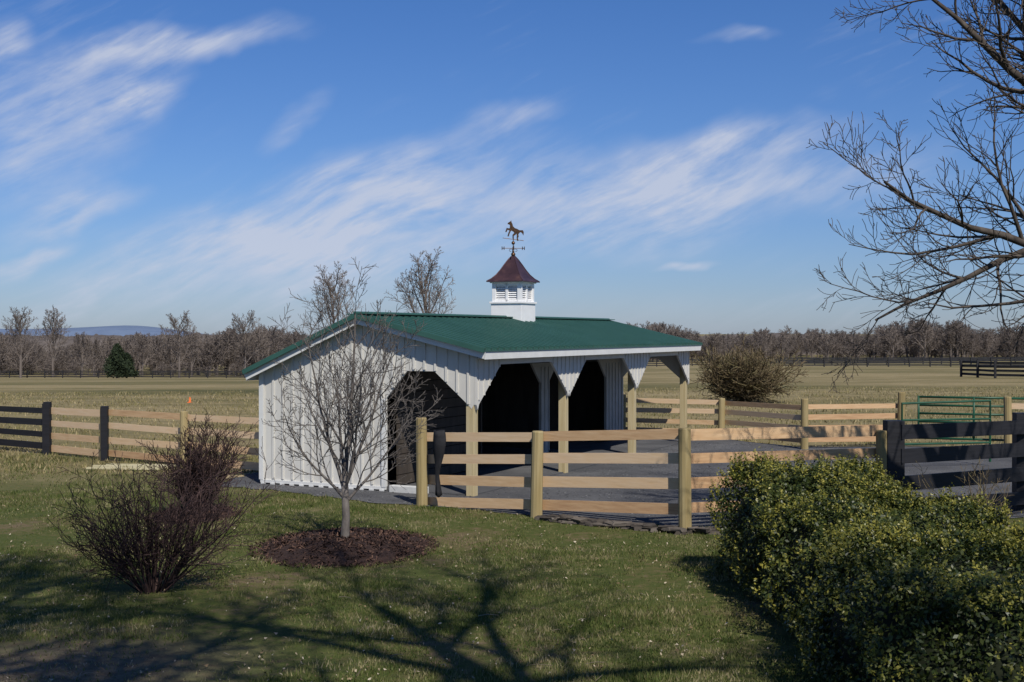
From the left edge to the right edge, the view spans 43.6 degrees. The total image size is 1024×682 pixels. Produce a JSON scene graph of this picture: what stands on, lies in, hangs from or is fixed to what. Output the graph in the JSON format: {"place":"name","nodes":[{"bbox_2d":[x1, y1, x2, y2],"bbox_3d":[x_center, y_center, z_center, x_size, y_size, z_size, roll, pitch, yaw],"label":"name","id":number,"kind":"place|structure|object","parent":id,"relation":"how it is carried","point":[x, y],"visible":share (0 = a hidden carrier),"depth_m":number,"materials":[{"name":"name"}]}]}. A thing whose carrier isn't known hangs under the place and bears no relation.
{"place":"outdoors","nodes":[
{"label":"outdoors","id":0,"kind":"place"},
{"bbox_2d":[0,325,309,335],"bbox_3d":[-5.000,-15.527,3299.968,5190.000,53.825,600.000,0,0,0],"label":"distant hills","id":1,"kind":"structure","parent":0,"point":[123,330],"depth_m":3117.27,"materials":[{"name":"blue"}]},
{"bbox_2d":[3,576,748,681],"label":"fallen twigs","id":2,"kind":"object","parent":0,"point":[367,628],"visible":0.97,"depth_m":12.82,"materials":[{"name":"brown wood"}]},
{"bbox_2d":[0,334,1023,681],"bbox_3d":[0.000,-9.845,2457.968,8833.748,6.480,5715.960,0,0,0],"label":"ground","id":3,"kind":"structure","parent":0,"point":[202,644],"depth_m":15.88,"materials":[{"name":"green plant"}]},
{"bbox_2d":[0,404,42,453],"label":"black board fence","id":4,"kind":"object","parent":3,"relation":"on","point":[20,443],"visible":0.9,"depth_m":33.19,"materials":[{"name":"paint"}]},
{"bbox_2d":[1,306,47,377],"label":"bare tree","id":5,"kind":"object","parent":3,"relation":"on","point":[19,327],"visible":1,"depth_m":224.89,"materials":[{"name":"grey plant"}]},
{"bbox_2d":[40,304,70,375],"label":"bare tree","id":6,"kind":"object","parent":3,"relation":"on","point":[57,326],"visible":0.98,"depth_m":239.78,"materials":[{"name":"plant"}]},
{"bbox_2d":[43,402,108,460],"bbox_3d":[-10.830,2.271,31.750,2.695,1.440,0.226,0,0,38],"label":"pasture fence","id":7,"kind":"object","parent":3,"relation":"on","point":[102,413],"visible":0.88,"depth_m":31.87,"materials":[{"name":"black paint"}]},
{"bbox_2d":[68,331,94,377],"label":"bare tree","id":8,"kind":"object","parent":3,"relation":"on","point":[81,342],"visible":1,"depth_m":237.94,"materials":[{"name":"plant"}]},
{"bbox_2d":[81,338,107,375],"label":"bare tree","id":9,"kind":"object","parent":3,"relation":"on","point":[94,348],"visible":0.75,"depth_m":249.90,"materials":[{"name":"grey plant"}]},
{"bbox_2d":[102,343,133,377],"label":"cedar tree","id":10,"kind":"object","parent":3,"relation":"on","point":[116,359],"visible":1,"depth_m":214.25,"materials":[{"name":"green plant"}]},
{"bbox_2d":[0,370,244,377],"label":"distant fence","id":11,"kind":"object","parent":3,"relation":"on","point":[152,374],"visible":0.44,"depth_m":225.93,"materials":[{"name":"black wood"}]},
{"bbox_2d":[118,352,139,377],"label":"cedar tree","id":12,"kind":"object","parent":3,"relation":"on","point":[129,363],"visible":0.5,"depth_m":221.67,"materials":[{"name":"green plant"}]},
{"bbox_2d":[86,464,174,469],"bbox_3d":[-8.649,2.853,29.159,1.833,0.070,0.799,0,0,7],"label":"lumber pile","id":13,"kind":"object","parent":3,"relation":"on","point":[114,466],"visible":0.7,"depth_m":28.91,"materials":[{"name":"beige wood"}]},
{"bbox_2d":[133,335,154,375],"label":"bare tree","id":14,"kind":"object","parent":3,"relation":"on","point":[142,345],"visible":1,"depth_m":262.01,"materials":[{"name":"grey plant"}]},
{"bbox_2d":[47,436,295,593],"bbox_3d":[-4.075,2.082,15.440,2.901,2.008,2.370,0,0,-14],"label":"bare shrub","id":15,"kind":"object","parent":3,"relation":"on","point":[120,564],"visible":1,"depth_m":15.17,"materials":[{"name":"brown plant"}]},
{"bbox_2d":[156,310,202,377],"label":"bare tree","id":16,"kind":"object","parent":3,"relation":"on","point":[179,329],"visible":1,"depth_m":227.86,"materials":[{"name":"plant"}]},
{"bbox_2d":[109,409,258,470],"bbox_3d":[-7.528,2.308,29.334,6.003,1.402,0.242,0,0,36],"label":"pasture fence","id":17,"kind":"object","parent":3,"relation":"on","point":[181,416],"visible":0.43,"depth_m":29.74,"materials":[{"name":"brown wood"}]},
{"bbox_2d":[180,328,201,375],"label":"bare tree","id":18,"kind":"object","parent":3,"relation":"on","point":[194,339],"visible":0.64,"depth_m":249.94,"materials":[{"name":"plant"}]},
{"bbox_2d":[136,411,256,511],"bbox_3d":[-5.339,2.062,21.745,2.063,1.807,1.591,0,0,-12],"label":"bare shrub","id":19,"kind":"object","parent":3,"relation":"on","point":[208,460],"visible":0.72,"depth_m":21.65,"materials":[{"name":"brown plant"}]},
{"bbox_2d":[151,505,241,523],"bbox_3d":[-5.406,2.918,21.720,1.601,0.117,2.251,0,0,0],"label":"mulch bed","id":20,"kind":"object","parent":3,"relation":"on","point":[224,512],"visible":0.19,"depth_m":21.59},
{"bbox_2d":[0,447,485,512],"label":"lawn grass","id":21,"kind":"structure","parent":3,"relation":"on","point":[124,478],"depth_m":25.21,"materials":[{"name":"green plant"}]},
{"bbox_2d":[228,310,268,368],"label":"bare tree","id":22,"kind":"object","parent":3,"relation":"on","point":[241,325],"visible":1,"depth_m":225.92,"materials":[{"name":"grey plant"}]},
{"bbox_2d":[247,328,271,362],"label":"bare tree","id":23,"kind":"object","parent":3,"relation":"on","point":[263,343],"visible":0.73,"depth_m":240.02,"materials":[{"name":"plant"}]},
{"bbox_2d":[298,261,363,331],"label":"bare tree","id":24,"kind":"object","parent":3,"relation":"on","point":[330,288],"visible":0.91,"depth_m":189.30,"materials":[{"name":"grey plant"}]},
{"bbox_2d":[247,527,439,568],"bbox_3d":[-2.418,2.895,18.514,2.770,0.207,3.485,0,0,0],"label":"mulch bed","id":25,"kind":"object","parent":3,"relation":"on","point":[364,546],"visible":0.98,"depth_m":17.94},
{"bbox_2d":[261,257,446,537],"bbox_3d":[-2.234,0.881,18.428,2.860,4.195,2.310,0,0,37],"label":"ornamental tree","id":26,"kind":"object","parent":3,"relation":"on","point":[345,475],"visible":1,"depth_m":18.49,"materials":[{"name":"grey plant"}]},
{"bbox_2d":[0,503,822,681],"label":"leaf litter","id":27,"kind":"object","parent":3,"relation":"on","point":[504,643],"visible":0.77,"depth_m":13.76,"materials":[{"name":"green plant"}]},
{"bbox_2d":[384,246,455,313],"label":"bare tree","id":28,"kind":"object","parent":3,"relation":"on","point":[425,290],"visible":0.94,"depth_m":71.80,"materials":[{"name":"grey plant"}]},
{"bbox_2d":[0,318,1023,375],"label":"distant treeline","id":29,"kind":"object","parent":3,"relation":"on","point":[222,350],"visible":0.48,"depth_m":306.25,"materials":[{"name":"brown plant"}]},
{"bbox_2d":[221,439,1023,526],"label":"gravel paddock","id":30,"kind":"structure","parent":3,"relation":"on","point":[630,494],"depth_m":25.19,"materials":[{"name":"gravel"}]},
{"bbox_2d":[242,221,702,495],"bbox_3d":[-0.058,-0.028,31.093,5.536,5.852,13.764,0,0,25],"label":"horse run in shed","id":31,"kind":"object","parent":30,"relation":"on","point":[512,362],"visible":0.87,"depth_m":27.34,"materials":[{"name":"paint"}]},
{"bbox_2d":[234,442,1022,524],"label":"gravel stones","id":32,"kind":"object","parent":30,"relation":"on","point":[618,489],"visible":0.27,"depth_m":24.97,"materials":[{"name":"grey gravel"}]},
{"bbox_2d":[901,400,990,461],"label":"tube gate","id":33,"kind":"structure","parent":30,"relation":"on","point":[947,419],"depth_m":29.45,"materials":[{"name":"green metal"}]},
{"bbox_2d":[534,514,727,534],"bbox_3d":[3.135,2.922,20.262,5.752,0.107,1.522,0,0,8],"label":"stone edging","id":34,"kind":"object","parent":3,"relation":"on","point":[591,522],"visible":0.67,"depth_m":20.20,"materials":[{"name":"grey stone"}]},
{"bbox_2d":[416,417,886,529],"bbox_3d":[1.984,2.203,21.030,8.127,1.722,2.060,0,0,15],"label":"paddock fence","id":35,"kind":"object","parent":3,"relation":"on","point":[684,483],"visible":0.81,"depth_m":20.87,"materials":[{"name":"brown wood"}]},
{"bbox_2d":[433,430,445,496],"bbox_3d":[-1.278,2.157,22.567,0.250,1.185,0.169,0,0,13],"label":"hanging horse blanket","id":36,"kind":"object","parent":35,"relation":"hanging from","point":[439,441],"visible":1,"depth_m":22.52,"materials":[{"name":"black fabric"}]},
{"bbox_2d":[689,335,809,402],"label":"field thicket","id":37,"kind":"object","parent":3,"relation":"on","point":[744,378],"visible":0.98,"depth_m":56.16,"materials":[{"name":"plant"}]},
{"bbox_2d":[623,392,904,448],"bbox_3d":[6.497,2.166,35.719,8.361,1.602,2.026,0,0,31],"label":"paddock fence","id":38,"kind":"object","parent":3,"relation":"on","point":[721,411],"visible":0.64,"depth_m":35.13,"materials":[{"name":"brown wood"}]},
{"bbox_2d":[647,357,1023,366],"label":"distant fence","id":39,"kind":"object","parent":3,"relation":"on","point":[656,363],"visible":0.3,"depth_m":238.98,"materials":[{"name":"black wood"}]},
{"bbox_2d":[702,448,1023,681],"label":"boxwood hedge","id":40,"kind":"object","parent":3,"relation":"on","point":[869,570],"visible":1,"depth_m":11.63,"materials":[{"name":"green plant"}]},
{"bbox_2d":[736,357,1023,366],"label":"distant fence","id":41,"kind":"object","parent":3,"relation":"on","point":[909,360],"visible":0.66,"depth_m":179.04,"materials":[{"name":"black wood"}]},
{"bbox_2d":[806,0,1023,392],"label":"bare maple tree","id":42,"kind":"object","parent":3,"relation":"on","point":[1002,61],"visible":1,"depth_m":16.85,"materials":[{"name":"brown plant"}]},
{"bbox_2d":[883,412,1023,510],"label":"black board fence","id":43,"kind":"object","parent":3,"relation":"on","point":[899,454],"visible":0.64,"depth_m":21.39,"materials":[{"name":"paint"}]},
{"bbox_2d":[907,458,1023,528],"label":"shrub","id":44,"kind":"object","parent":3,"relation":"on","point":[983,491],"visible":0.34,"depth_m":18.04,"materials":[{"name":"brown plant"}]},
{"bbox_2d":[960,360,1023,377],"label":"distant fence","id":45,"kind":"object","parent":3,"relation":"on","point":[977,374],"visible":0.92,"depth_m":98.98,"materials":[{"name":"black wood"}]},
{"bbox_2d":[1004,396,1023,442],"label":"paddock fence","id":46,"kind":"object","parent":3,"relation":"on","point":[1009,405],"visible":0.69,"depth_m":32.95,"materials":[{"name":"brown wood"}]},
{"bbox_2d":[917,396,1023,440],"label":"tube gate","id":47,"kind":"structure","parent":46,"relation":"attached to","point":[974,414],"depth_m":33.92,"materials":[{"name":"green metal"}]},
{"bbox_2d":[0,385,1023,473],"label":"field grass","id":48,"kind":"structure","parent":0,"point":[256,413],"depth_m":50.06,"materials":[{"name":"plant"}]},
{"bbox_2d":[0,0,1023,334],"label":"sky","id":49,"kind":"structure","parent":0,"point":[652,160],"materials":[{"name":"blue"}]},
{"bbox_2d":[9,332,1017,364],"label":"woodland background","id":50,"kind":"structure","parent":0,"point":[71,340],"depth_m":374.35}
]}

